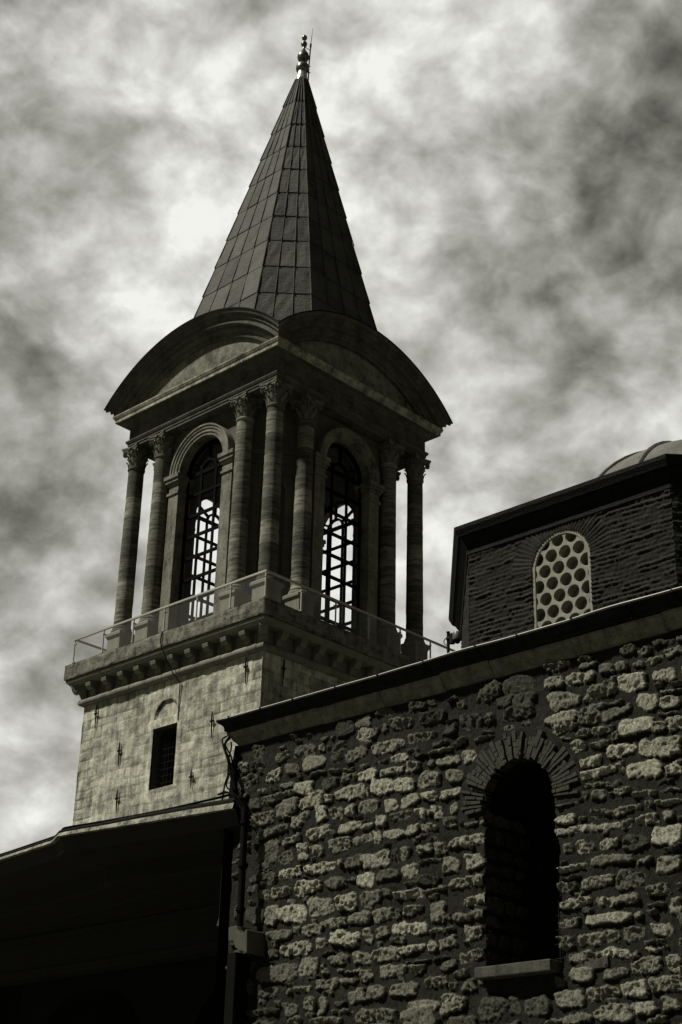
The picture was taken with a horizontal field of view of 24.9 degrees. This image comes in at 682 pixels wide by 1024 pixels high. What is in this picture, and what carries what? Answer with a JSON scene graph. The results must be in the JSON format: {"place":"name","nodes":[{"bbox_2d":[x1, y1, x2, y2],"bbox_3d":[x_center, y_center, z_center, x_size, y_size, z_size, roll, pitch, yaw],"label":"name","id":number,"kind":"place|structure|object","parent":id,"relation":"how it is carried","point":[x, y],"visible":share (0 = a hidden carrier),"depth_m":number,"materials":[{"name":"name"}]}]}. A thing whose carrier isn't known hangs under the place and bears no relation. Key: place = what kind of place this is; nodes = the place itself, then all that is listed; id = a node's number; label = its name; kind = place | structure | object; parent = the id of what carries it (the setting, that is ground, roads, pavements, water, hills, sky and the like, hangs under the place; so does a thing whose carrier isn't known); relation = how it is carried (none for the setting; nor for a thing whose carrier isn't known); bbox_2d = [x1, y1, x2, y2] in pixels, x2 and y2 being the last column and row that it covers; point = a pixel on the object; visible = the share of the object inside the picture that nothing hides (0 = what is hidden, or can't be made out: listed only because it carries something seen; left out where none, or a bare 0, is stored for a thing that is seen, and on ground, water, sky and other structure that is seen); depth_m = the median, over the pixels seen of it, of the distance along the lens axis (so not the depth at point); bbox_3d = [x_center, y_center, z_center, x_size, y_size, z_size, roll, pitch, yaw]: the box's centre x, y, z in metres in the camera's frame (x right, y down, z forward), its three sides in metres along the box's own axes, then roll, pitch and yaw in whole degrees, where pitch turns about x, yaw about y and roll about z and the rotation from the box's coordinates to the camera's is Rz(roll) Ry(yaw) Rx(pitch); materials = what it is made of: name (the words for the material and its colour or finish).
{"place":"outdoors","nodes":[
{"label":"outdoors","id":0,"kind":"place"},
{"bbox_2d":[64,30,455,824],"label":"stone tower","id":1,"kind":"structure","parent":0,"point":[276,400],"depth_m":53.16,"materials":[{"name":"stone"}]},
{"bbox_2d":[150,723,176,789],"bbox_3d":[-5.314,7.806,48.788,1.170,1.980,0.720,-21,-33,39],"label":"barred window","id":2,"kind":"structure","parent":1,"relation":"in","point":[164,746],"depth_m":49.11,"materials":[{"name":"metal"}]},
{"bbox_2d":[160,631,180,719],"bbox_3d":[-5.465,5.180,49.149,0.777,2.922,0.106,6,-26,-9],"label":"hanging cable","id":3,"kind":"object","parent":1,"relation":"hanging from","point":[172,673],"visible":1,"depth_m":49.13,"materials":[{"name":"black rubber"}]},
{"bbox_2d":[176,439,221,626],"bbox_3d":[-4.659,0.928,52.685,2.240,7.600,0.120,-21,-33,39],"label":"arched window","id":4,"kind":"structure","parent":1,"relation":"in","point":[210,443],"depth_m":53.05,"materials":[{"name":"black metal"}]},
{"bbox_2d":[189,496,219,618],"bbox_3d":[-4.819,2.889,56.795,0.120,7.600,2.240,-21,-33,39],"label":"arched window","id":5,"kind":"structure","parent":1,"relation":"in","point":[206,520],"depth_m":57.22,"materials":[{"name":"black metal"}]},
{"bbox_2d":[321,500,352,626],"bbox_3d":[-0.269,3.056,56.890,2.240,7.600,0.120,-21,-33,39],"label":"arched window","id":6,"kind":"structure","parent":1,"relation":"in","point":[335,504],"depth_m":57.43,"materials":[{"name":"black metal"}]},
{"bbox_2d":[321,443,361,634],"bbox_3d":[-0.109,1.097,52.784,0.120,7.600,2.240,-21,-33,39],"label":"arched window","id":7,"kind":"structure","parent":1,"relation":"in","point":[331,469],"depth_m":53.15,"materials":[{"name":"black metal"}]},
{"bbox_2d":[0,0,681,853],"label":"sky","id":8,"kind":"structure","parent":0,"point":[508,173],"materials":[{"name":"grey"}]},
{"label":"ground","id":9,"kind":"structure","parent":0,"visible":0},
{"bbox_2d":[0,797,242,1023],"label":"porch","id":10,"kind":"object","parent":9,"relation":"on","point":[125,920],"visible":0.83,"depth_m":23.23,"materials":[{"name":"brown wood"}]},
{"bbox_2d":[0,794,230,854],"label":"roof edge","id":11,"kind":"object","parent":10,"relation":"on","point":[192,803],"visible":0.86,"depth_m":21.18,"materials":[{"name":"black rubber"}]},
{"bbox_2d":[216,440,681,1023],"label":"domed hall","id":12,"kind":"structure","parent":9,"relation":"on","point":[482,824],"depth_m":17.81,"materials":[{"name":"stone"}]},
{"bbox_2d":[217,735,242,813],"bbox_3d":[-1.435,3.581,20.251,0.590,1.438,0.106,-21,-33,39],"label":"cable bundle","id":13,"kind":"object","parent":12,"relation":"hanging from","point":[229,768],"visible":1,"depth_m":20.33,"materials":[{"name":"black rubber"}]},
{"bbox_2d":[443,631,461,652],"bbox_3d":[1.465,1.882,20.170,0.281,0.712,0.128,-21,-33,39],"label":"security camera","id":14,"kind":"object","parent":12,"relation":"attached to","point":[454,637],"visible":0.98,"depth_m":20.23,"materials":[{"name":"black metal"}]},
{"bbox_2d":[474,757,609,980],"bbox_3d":[2.356,3.869,16.887,1.675,2.600,0.960,-21,-33,39],"label":"arched window","id":15,"kind":"structure","parent":12,"relation":"in","point":[522,851],"depth_m":17.41,"materials":[{"name":"stone"}]},
{"bbox_2d":[531,529,592,628],"bbox_3d":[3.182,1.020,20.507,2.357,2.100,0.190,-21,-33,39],"label":"lattice window","id":16,"kind":"structure","parent":12,"relation":"in","point":[561,573],"depth_m":20.73,"materials":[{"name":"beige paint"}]}
]}

